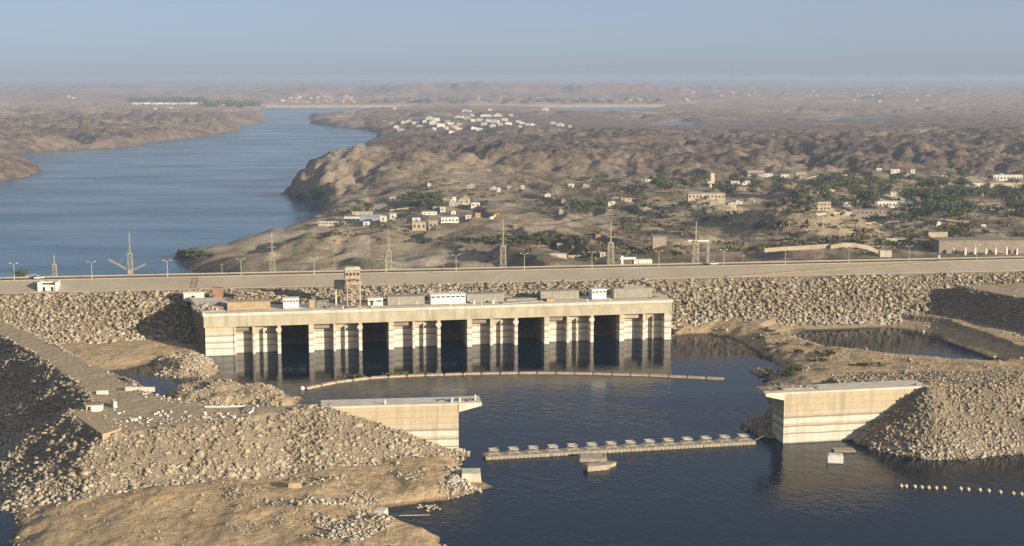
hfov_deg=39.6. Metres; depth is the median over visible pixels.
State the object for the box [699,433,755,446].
pontoon
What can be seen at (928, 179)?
tree
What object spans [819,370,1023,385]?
loose stones
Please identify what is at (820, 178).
tree
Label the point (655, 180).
tree
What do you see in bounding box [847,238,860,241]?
shrub
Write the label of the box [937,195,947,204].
tree
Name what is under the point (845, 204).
house
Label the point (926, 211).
tree
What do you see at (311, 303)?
storage box
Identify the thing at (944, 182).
tree
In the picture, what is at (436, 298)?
site cabin
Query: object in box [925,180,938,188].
tree
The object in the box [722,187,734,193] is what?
tree
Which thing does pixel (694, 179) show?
tree
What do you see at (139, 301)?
riprap
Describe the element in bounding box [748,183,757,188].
tree
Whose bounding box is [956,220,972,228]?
tree
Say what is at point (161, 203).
river water
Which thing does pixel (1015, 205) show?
tree
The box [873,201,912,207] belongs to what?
long building
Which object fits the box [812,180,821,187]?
tree
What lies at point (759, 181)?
tree
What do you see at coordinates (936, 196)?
tree
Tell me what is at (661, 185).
tree
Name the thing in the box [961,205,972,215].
tree
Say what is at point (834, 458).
float box
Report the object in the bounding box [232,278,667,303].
riprap
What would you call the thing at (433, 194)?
tree
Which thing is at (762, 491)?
reservoir water
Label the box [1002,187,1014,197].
tree
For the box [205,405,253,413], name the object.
curved pipe
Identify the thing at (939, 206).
tree
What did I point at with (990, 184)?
walled yard
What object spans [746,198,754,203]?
village house
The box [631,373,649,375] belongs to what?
boom float
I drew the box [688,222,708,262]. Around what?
pylon
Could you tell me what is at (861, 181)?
tree
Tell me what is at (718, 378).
boom float
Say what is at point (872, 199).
tree
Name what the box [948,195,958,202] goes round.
tree
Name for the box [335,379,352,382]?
boom float
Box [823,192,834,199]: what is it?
tree
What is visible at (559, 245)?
hut
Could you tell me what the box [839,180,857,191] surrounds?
tree
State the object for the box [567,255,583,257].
wall
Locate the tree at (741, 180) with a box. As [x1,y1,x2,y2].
[735,178,747,186]
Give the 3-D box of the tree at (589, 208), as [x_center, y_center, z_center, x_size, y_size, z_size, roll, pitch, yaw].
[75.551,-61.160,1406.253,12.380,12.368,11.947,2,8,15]
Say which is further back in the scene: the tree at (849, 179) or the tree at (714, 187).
the tree at (849, 179)
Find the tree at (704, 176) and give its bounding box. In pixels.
[699,173,708,181]
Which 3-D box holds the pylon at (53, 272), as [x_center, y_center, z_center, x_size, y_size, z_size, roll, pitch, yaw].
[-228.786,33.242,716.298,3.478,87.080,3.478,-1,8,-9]
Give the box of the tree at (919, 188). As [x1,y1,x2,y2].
[911,187,933,200]
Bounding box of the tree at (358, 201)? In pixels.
[355,199,365,206]
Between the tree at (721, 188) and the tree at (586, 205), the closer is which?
the tree at (586, 205)
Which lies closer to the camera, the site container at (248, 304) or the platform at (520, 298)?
the site container at (248, 304)
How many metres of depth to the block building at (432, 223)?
1296.55 m
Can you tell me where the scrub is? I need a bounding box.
[324,173,1023,262]
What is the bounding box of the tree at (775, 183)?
[770,181,779,190]
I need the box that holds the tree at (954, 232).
[948,227,966,234]
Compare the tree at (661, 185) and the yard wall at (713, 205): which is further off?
the tree at (661, 185)
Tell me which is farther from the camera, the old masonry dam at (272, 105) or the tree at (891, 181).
the old masonry dam at (272, 105)
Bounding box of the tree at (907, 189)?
[901,186,916,200]
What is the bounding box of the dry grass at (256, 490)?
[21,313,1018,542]
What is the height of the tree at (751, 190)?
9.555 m
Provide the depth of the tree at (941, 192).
1472.93 m
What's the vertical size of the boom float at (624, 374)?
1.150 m
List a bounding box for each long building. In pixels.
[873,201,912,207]
[991,174,1022,181]
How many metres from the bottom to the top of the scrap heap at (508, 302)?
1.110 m
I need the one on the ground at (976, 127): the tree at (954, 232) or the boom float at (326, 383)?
the tree at (954, 232)
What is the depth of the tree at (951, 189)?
1482.18 m
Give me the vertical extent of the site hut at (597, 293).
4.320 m
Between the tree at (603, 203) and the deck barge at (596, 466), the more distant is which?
the tree at (603, 203)
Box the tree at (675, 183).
[659,179,678,191]
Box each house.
[318,221,345,225]
[344,216,359,221]
[352,211,372,214]
[380,216,386,222]
[390,196,395,202]
[390,213,396,219]
[412,217,420,220]
[422,211,436,214]
[425,116,433,120]
[436,123,444,126]
[439,216,458,222]
[449,202,458,205]
[467,183,474,188]
[471,202,479,209]
[481,114,491,116]
[490,186,499,191]
[621,198,631,201]
[726,201,735,207]
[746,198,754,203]
[836,202,850,207]
[890,169,899,174]
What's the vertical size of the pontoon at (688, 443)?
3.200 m
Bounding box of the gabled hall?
[459,195,469,204]
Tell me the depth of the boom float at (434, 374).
527.69 m
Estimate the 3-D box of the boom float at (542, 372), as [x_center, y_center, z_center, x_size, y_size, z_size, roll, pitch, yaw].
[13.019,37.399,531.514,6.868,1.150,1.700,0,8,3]
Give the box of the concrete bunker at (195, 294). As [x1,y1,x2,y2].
[183,290,204,301]
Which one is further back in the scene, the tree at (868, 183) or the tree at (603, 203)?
the tree at (868, 183)
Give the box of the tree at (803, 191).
[800,187,811,193]
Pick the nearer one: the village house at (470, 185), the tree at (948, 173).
the village house at (470, 185)
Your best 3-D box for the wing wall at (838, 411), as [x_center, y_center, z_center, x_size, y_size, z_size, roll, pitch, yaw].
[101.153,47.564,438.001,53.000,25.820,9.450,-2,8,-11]
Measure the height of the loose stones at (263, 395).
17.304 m
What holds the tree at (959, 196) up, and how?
on the ground at (976, 127)
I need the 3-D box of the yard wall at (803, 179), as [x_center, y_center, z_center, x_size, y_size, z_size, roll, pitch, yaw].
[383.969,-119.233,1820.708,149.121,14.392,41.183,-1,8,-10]
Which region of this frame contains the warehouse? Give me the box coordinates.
[929,237,1023,253]
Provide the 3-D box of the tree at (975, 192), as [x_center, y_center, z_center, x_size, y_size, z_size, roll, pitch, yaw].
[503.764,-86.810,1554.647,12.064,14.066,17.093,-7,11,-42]
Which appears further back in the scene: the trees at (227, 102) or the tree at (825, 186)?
the trees at (227, 102)
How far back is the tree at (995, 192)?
1572.80 m
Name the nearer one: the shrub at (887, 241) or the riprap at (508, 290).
the riprap at (508, 290)
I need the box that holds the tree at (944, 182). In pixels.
[936,178,950,188]
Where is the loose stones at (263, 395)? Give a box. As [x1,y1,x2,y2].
[13,289,1023,545]
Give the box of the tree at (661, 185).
[656,179,671,192]
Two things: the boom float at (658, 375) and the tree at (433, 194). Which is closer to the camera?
the boom float at (658, 375)
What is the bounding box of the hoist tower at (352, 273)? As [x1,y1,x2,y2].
[334,266,361,305]
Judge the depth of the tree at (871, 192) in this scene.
1461.39 m
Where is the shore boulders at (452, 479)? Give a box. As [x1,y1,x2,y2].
[445,469,481,491]
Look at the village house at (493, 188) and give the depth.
1653.22 m
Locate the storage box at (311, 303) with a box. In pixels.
[308,299,314,307]
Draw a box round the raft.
[831,448,855,452]
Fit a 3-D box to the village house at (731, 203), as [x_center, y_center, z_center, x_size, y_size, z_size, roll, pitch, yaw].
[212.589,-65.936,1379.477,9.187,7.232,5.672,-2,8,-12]
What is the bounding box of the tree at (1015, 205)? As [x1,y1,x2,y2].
[1008,202,1023,213]
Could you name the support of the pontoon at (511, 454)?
on the reservoir water at (762, 491)
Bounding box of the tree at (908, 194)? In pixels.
[902,191,915,199]
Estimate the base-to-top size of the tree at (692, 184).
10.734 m
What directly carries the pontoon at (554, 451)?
on the reservoir water at (762, 491)
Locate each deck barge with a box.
[578,453,606,461]
[583,462,608,471]
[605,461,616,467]
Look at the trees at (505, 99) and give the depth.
8311.35 m
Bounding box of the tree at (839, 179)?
[828,174,844,181]
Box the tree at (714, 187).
[708,182,717,191]
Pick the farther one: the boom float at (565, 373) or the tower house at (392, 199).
the tower house at (392, 199)
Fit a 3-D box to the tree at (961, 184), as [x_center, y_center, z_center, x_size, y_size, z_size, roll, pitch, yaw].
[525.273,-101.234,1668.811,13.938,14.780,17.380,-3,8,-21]
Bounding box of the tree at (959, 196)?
[951,194,963,200]
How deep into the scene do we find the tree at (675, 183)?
1544.81 m
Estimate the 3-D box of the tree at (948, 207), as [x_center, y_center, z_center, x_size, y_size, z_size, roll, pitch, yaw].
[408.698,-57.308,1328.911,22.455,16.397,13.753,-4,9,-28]
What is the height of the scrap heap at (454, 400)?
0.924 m
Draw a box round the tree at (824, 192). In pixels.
[817,189,832,200]
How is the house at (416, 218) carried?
on the ground at (976, 127)
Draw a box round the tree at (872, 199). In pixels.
[866,193,879,203]
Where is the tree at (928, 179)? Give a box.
[924,175,938,185]
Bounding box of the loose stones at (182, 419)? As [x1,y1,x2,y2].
[58,350,317,429]
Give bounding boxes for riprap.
[0,271,1023,343]
[0,317,470,512]
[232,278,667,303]
[740,376,1023,460]
[933,282,1023,371]
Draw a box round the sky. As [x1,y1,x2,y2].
[0,0,1023,79]
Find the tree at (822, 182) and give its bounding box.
[820,178,835,185]
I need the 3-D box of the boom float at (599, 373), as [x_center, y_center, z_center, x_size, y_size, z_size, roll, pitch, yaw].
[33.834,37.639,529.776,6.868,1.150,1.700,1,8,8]
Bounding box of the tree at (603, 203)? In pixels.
[597,199,608,212]
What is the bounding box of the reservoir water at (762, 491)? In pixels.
[0,328,1023,545]
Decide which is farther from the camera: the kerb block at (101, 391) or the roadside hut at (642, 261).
the roadside hut at (642, 261)
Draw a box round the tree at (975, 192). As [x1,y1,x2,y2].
[964,187,981,198]
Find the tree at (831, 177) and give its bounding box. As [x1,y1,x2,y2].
[824,175,836,181]
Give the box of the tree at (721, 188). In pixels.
[717,185,725,191]
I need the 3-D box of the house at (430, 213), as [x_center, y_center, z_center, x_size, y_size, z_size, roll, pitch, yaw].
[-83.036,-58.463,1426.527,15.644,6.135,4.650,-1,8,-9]
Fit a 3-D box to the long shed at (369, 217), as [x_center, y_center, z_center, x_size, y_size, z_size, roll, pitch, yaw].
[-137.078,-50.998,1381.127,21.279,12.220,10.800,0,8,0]
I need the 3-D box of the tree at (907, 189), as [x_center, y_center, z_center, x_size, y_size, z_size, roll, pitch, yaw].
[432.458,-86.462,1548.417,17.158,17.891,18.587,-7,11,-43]
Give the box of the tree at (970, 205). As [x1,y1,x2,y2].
[959,202,976,212]
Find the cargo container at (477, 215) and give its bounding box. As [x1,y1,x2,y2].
[475,213,480,217]
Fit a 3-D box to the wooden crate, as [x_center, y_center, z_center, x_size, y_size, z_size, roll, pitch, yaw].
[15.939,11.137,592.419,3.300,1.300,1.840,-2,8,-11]
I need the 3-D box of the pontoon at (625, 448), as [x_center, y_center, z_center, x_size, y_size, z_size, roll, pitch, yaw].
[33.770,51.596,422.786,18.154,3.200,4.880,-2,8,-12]
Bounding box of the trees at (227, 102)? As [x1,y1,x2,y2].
[201,99,262,106]
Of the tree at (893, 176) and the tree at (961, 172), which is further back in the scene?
the tree at (961, 172)
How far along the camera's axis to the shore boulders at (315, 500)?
342.28 m
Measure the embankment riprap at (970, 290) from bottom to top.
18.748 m
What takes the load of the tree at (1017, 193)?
on the ground at (976, 127)
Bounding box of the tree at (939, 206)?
[932,202,942,212]
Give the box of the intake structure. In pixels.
[189,292,672,355]
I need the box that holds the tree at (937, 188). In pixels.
[927,184,941,198]
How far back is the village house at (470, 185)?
1672.93 m
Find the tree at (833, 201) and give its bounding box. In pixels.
[830,198,837,206]
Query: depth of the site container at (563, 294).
595.65 m
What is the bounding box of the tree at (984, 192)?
[980,188,991,198]
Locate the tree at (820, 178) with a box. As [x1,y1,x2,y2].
[816,175,826,186]
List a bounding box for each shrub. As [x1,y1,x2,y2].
[482,236,495,239]
[537,236,546,240]
[569,240,584,243]
[825,349,835,353]
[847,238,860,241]
[884,240,893,243]
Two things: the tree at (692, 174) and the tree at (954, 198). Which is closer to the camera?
the tree at (954, 198)
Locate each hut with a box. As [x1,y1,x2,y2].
[37,280,59,291]
[212,287,223,297]
[282,296,298,308]
[363,221,369,225]
[366,297,382,305]
[557,243,562,249]
[589,287,606,299]
[633,259,651,263]
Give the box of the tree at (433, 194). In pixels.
[428,191,441,198]
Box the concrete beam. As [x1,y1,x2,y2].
[125,386,154,391]
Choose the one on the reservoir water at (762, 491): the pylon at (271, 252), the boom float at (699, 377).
the boom float at (699, 377)
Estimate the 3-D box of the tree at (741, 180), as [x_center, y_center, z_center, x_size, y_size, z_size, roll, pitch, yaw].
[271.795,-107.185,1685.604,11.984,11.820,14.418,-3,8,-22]
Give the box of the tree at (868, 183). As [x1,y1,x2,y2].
[864,180,877,186]
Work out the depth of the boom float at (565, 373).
530.45 m
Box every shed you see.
[359,214,381,223]
[433,206,439,211]
[730,180,749,184]
[984,202,1006,206]
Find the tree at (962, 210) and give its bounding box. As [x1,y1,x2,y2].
[948,207,967,219]
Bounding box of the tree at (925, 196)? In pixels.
[915,191,929,200]
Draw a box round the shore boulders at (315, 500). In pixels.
[279,497,391,541]
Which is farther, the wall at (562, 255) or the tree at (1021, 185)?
the tree at (1021, 185)
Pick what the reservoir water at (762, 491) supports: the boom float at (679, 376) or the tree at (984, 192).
the boom float at (679, 376)
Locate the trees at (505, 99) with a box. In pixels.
[369,97,661,103]
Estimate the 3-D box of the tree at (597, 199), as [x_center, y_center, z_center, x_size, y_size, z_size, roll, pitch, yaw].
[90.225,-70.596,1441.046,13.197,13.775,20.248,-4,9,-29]
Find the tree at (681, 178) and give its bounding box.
[677,176,684,186]
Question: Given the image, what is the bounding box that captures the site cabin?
[428,291,465,304]
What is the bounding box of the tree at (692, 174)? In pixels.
[687,170,696,176]
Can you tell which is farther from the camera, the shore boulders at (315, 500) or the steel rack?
the steel rack
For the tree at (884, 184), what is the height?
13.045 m
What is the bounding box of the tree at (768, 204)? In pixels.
[760,201,772,211]
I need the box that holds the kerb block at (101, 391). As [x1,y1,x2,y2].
[96,390,108,393]
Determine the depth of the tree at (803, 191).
1511.24 m
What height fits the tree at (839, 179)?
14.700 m
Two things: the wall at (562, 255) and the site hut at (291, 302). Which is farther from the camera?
the wall at (562, 255)
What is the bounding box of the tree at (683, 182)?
[681,180,688,188]
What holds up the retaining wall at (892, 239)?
on the ground at (976, 127)
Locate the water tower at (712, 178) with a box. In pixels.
[707,173,714,191]
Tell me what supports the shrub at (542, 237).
on the ground at (976, 127)
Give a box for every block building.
[412,221,426,230]
[429,220,437,229]
[651,235,666,248]
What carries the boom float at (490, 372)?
on the reservoir water at (762, 491)
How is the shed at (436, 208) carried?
on the ground at (976, 127)
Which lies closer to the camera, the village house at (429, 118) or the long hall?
the long hall
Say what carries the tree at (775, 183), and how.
on the ground at (976, 127)
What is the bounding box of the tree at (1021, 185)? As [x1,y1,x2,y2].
[1012,183,1023,194]
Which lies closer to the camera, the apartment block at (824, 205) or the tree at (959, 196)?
the apartment block at (824, 205)
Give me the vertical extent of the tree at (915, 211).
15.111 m
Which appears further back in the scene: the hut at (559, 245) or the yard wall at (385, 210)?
the yard wall at (385, 210)
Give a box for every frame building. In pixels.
[746,170,764,176]
[794,172,806,179]
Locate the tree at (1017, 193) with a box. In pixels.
[1012,190,1022,197]
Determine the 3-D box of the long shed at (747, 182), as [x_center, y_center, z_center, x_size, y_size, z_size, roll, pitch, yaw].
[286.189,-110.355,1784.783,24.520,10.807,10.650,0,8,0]
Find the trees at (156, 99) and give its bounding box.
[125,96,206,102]
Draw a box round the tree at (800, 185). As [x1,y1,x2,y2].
[795,182,804,188]
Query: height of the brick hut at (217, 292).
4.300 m
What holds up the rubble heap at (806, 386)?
on the wing wall at (838, 411)
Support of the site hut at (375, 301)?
on the intake structure
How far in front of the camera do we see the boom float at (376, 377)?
523.21 m
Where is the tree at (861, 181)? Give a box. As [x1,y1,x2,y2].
[850,177,864,185]
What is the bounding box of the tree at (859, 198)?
[855,192,867,206]
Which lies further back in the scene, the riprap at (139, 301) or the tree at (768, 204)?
the tree at (768, 204)
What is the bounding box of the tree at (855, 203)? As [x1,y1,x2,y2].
[848,200,863,207]
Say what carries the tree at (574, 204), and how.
on the ground at (976, 127)
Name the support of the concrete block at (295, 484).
on the ground at (976, 127)
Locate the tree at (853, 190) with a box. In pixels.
[849,186,859,198]
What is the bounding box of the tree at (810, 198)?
[796,193,816,208]
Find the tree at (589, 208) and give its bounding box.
[582,205,593,215]
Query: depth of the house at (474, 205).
1477.30 m
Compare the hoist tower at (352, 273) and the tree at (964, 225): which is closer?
the hoist tower at (352, 273)
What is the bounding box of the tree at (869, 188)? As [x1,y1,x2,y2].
[867,186,880,192]
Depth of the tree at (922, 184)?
1685.14 m
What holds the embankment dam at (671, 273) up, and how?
on the ground at (976, 127)
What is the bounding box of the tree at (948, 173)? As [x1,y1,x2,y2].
[939,170,953,178]
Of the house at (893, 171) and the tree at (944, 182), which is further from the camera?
the house at (893, 171)
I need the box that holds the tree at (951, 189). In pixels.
[943,187,958,200]
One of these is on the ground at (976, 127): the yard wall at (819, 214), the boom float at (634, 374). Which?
the yard wall at (819, 214)
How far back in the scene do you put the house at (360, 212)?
1493.81 m
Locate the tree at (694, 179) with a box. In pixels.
[687,176,701,182]
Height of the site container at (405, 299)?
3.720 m
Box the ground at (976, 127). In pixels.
[0,79,1023,545]
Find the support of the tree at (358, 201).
on the ground at (976, 127)
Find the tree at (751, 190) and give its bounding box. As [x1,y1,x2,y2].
[747,187,757,194]
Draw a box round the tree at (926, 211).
[913,206,934,220]
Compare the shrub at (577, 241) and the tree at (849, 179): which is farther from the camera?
the tree at (849, 179)
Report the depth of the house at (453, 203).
1492.66 m
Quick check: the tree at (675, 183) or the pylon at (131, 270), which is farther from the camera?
the tree at (675, 183)
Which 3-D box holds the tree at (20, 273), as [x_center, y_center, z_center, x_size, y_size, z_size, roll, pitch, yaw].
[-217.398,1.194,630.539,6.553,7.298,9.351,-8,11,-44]
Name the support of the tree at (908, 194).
on the ground at (976, 127)
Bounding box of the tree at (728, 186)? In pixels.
[720,183,733,188]
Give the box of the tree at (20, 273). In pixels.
[12,268,28,276]
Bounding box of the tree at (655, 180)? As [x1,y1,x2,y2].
[651,177,668,189]
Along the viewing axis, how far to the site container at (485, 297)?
589.10 m
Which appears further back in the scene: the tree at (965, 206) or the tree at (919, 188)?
the tree at (919, 188)
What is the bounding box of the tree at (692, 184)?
[687,181,696,188]
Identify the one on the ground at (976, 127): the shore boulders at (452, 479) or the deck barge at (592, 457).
the shore boulders at (452, 479)
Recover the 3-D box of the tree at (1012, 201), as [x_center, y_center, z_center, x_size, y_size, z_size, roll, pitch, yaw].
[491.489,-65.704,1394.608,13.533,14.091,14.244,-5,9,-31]
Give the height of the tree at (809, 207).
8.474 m
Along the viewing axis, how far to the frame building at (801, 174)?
1811.45 m
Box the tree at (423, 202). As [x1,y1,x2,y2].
[417,198,431,210]
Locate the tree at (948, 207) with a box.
[942,203,961,218]
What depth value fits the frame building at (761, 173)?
1880.13 m
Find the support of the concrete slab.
on the ground at (976, 127)
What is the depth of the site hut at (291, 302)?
572.97 m
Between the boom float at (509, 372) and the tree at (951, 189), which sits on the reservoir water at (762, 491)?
the boom float at (509, 372)
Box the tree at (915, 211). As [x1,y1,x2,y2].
[909,206,925,216]
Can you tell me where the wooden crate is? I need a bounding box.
[546,298,554,301]
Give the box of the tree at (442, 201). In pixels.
[434,198,445,205]
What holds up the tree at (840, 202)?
on the ground at (976, 127)
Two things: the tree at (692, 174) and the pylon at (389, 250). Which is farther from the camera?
the tree at (692, 174)
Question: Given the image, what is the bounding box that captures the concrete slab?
[111,398,116,407]
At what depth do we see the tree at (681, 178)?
1702.44 m
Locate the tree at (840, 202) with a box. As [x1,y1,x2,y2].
[835,199,846,210]
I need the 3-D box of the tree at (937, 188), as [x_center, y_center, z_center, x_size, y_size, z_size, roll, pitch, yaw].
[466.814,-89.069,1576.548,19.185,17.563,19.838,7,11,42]
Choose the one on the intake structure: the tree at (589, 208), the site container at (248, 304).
the site container at (248, 304)
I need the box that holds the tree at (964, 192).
[953,187,975,199]
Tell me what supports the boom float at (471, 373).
on the reservoir water at (762, 491)
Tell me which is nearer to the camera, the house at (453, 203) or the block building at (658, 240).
the block building at (658, 240)
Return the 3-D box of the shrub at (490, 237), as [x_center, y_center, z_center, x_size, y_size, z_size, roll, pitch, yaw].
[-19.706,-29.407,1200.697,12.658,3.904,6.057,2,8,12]
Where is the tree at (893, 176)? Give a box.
[889,174,898,179]
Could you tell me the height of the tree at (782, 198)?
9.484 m
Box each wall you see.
[321,396,481,448]
[382,206,443,211]
[550,253,566,258]
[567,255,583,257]
[672,200,723,206]
[754,380,927,443]
[755,173,859,181]
[764,244,828,251]
[816,211,968,225]
[830,243,878,252]
[879,250,891,256]
[885,238,908,242]
[928,232,947,238]
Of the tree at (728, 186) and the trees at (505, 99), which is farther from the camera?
the trees at (505, 99)
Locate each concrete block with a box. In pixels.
[288,480,301,487]
[374,507,387,514]
[461,468,480,481]
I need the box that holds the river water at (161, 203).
[0,106,897,276]
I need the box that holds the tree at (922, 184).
[918,182,925,187]
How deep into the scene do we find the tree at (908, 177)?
1748.91 m
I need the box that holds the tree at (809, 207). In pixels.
[803,204,816,209]
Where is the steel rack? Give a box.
[317,300,328,306]
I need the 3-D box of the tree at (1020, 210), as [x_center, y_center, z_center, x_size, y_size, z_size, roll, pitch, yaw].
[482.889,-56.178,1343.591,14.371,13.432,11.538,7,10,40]
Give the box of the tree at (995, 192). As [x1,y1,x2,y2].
[991,190,1002,198]
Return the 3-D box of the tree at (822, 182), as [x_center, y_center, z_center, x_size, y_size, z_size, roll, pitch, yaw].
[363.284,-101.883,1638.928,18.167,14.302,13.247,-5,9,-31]
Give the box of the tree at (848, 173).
[847,171,855,176]
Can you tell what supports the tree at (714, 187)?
on the ground at (976, 127)
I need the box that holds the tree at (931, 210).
[925,205,935,219]
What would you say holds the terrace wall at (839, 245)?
on the ground at (976, 127)
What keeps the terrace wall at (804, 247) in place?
on the ground at (976, 127)
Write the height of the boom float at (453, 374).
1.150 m
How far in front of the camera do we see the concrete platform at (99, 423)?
389.45 m
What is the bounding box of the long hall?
[686,192,724,203]
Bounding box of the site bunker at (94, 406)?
[85,401,103,411]
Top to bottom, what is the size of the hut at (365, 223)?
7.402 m
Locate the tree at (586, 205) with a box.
[581,201,591,213]
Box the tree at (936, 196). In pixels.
[930,192,943,203]
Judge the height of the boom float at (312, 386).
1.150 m
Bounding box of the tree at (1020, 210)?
[1014,207,1023,218]
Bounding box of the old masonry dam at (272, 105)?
[265,103,664,107]
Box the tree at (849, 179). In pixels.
[845,177,860,185]
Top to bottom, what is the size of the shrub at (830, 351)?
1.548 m
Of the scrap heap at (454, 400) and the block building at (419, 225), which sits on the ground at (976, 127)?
the block building at (419, 225)
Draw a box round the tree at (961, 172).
[957,169,969,180]
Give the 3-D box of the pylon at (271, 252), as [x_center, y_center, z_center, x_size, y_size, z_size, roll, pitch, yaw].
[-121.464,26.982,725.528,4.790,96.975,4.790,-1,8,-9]
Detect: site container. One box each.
[227,299,270,310]
[386,294,424,305]
[465,291,503,302]
[538,288,578,299]
[610,286,651,298]
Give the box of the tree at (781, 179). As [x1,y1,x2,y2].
[777,177,786,184]
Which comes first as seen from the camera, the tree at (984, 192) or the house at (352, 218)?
the house at (352, 218)
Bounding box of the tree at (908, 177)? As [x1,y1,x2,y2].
[900,173,916,179]
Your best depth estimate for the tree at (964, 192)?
1472.94 m
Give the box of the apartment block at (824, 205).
[806,201,830,210]
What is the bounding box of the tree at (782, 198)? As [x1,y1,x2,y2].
[777,196,787,201]
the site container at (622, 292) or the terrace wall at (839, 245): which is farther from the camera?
the terrace wall at (839, 245)
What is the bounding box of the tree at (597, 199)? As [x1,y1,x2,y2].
[593,197,610,208]
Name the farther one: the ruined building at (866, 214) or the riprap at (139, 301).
the ruined building at (866, 214)
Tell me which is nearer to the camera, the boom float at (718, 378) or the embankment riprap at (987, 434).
the embankment riprap at (987, 434)
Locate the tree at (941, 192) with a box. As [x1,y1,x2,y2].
[932,191,947,204]
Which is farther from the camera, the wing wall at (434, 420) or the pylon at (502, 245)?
the pylon at (502, 245)
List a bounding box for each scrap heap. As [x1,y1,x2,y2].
[324,304,345,308]
[344,305,371,308]
[448,398,462,401]
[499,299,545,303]
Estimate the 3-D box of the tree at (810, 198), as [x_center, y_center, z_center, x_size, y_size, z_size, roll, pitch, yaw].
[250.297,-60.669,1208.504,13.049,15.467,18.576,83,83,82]
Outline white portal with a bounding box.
[619,256,635,263]
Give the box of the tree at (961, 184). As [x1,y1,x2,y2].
[951,181,967,185]
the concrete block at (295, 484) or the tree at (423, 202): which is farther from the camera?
the tree at (423, 202)
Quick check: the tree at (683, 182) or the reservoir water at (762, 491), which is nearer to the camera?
the reservoir water at (762, 491)
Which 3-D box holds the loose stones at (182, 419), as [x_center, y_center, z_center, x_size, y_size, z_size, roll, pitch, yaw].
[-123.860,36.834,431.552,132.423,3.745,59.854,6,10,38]
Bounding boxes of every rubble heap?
[190,301,226,311]
[755,386,785,391]
[773,384,820,389]
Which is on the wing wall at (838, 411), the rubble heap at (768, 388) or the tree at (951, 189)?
the rubble heap at (768, 388)
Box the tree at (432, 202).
[426,198,436,205]
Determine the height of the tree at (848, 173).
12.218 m
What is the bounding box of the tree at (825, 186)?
[817,184,831,191]
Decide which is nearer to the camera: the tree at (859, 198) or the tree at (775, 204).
the tree at (775, 204)
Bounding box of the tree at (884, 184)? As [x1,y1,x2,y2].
[877,181,888,187]
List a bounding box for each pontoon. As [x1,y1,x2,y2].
[483,445,549,459]
[546,442,598,455]
[596,439,655,452]
[649,436,702,449]
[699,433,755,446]
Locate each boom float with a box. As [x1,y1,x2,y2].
[304,384,320,388]
[319,381,335,385]
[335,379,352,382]
[353,377,369,380]
[370,375,387,378]
[388,374,406,377]
[407,374,425,376]
[426,373,443,375]
[444,373,462,374]
[463,372,481,374]
[482,372,499,373]
[500,372,518,373]
[519,371,536,373]
[538,371,555,373]
[556,372,574,373]
[575,372,592,374]
[593,372,611,374]
[612,373,630,375]
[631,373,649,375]
[650,374,667,376]
[668,375,686,377]
[687,376,705,378]
[706,377,724,379]
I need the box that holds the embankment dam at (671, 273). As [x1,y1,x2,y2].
[0,256,1023,343]
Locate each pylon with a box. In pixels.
[52,256,56,275]
[108,234,145,273]
[268,234,274,271]
[384,228,391,268]
[500,220,505,266]
[607,224,613,264]
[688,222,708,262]
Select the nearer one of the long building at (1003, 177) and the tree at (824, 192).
the tree at (824, 192)
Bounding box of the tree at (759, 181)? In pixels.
[755,179,762,187]
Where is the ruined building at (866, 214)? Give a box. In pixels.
[849,209,886,219]
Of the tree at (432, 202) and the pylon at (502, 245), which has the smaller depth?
the pylon at (502, 245)
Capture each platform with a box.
[71,409,119,439]
[505,297,538,300]
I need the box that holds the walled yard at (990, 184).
[987,182,1023,187]
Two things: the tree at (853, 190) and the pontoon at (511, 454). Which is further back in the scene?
the tree at (853, 190)
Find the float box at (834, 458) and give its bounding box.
[827,453,842,463]
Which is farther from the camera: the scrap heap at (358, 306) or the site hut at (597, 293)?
the site hut at (597, 293)
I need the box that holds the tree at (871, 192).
[857,187,880,205]
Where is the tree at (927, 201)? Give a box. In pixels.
[921,199,931,206]
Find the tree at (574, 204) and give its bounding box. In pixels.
[564,199,584,215]
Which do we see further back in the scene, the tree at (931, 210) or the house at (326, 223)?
the house at (326, 223)
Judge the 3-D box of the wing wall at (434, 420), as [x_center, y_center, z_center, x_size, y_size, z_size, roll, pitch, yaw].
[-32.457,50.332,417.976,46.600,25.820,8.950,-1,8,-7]
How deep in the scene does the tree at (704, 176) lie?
1795.43 m
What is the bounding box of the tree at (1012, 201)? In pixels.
[1009,200,1020,211]
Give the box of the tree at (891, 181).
[887,178,897,187]
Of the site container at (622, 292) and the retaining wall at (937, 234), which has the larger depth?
the retaining wall at (937, 234)
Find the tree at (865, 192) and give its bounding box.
[855,189,877,205]
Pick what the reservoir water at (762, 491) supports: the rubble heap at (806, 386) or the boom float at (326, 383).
the boom float at (326, 383)
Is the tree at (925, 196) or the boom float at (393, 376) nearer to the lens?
the boom float at (393, 376)
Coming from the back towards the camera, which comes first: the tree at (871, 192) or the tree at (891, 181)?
the tree at (891, 181)
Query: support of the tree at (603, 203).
on the ground at (976, 127)
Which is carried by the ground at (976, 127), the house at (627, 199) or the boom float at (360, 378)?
the house at (627, 199)
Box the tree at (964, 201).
[953,199,973,204]
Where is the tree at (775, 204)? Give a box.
[772,202,781,211]

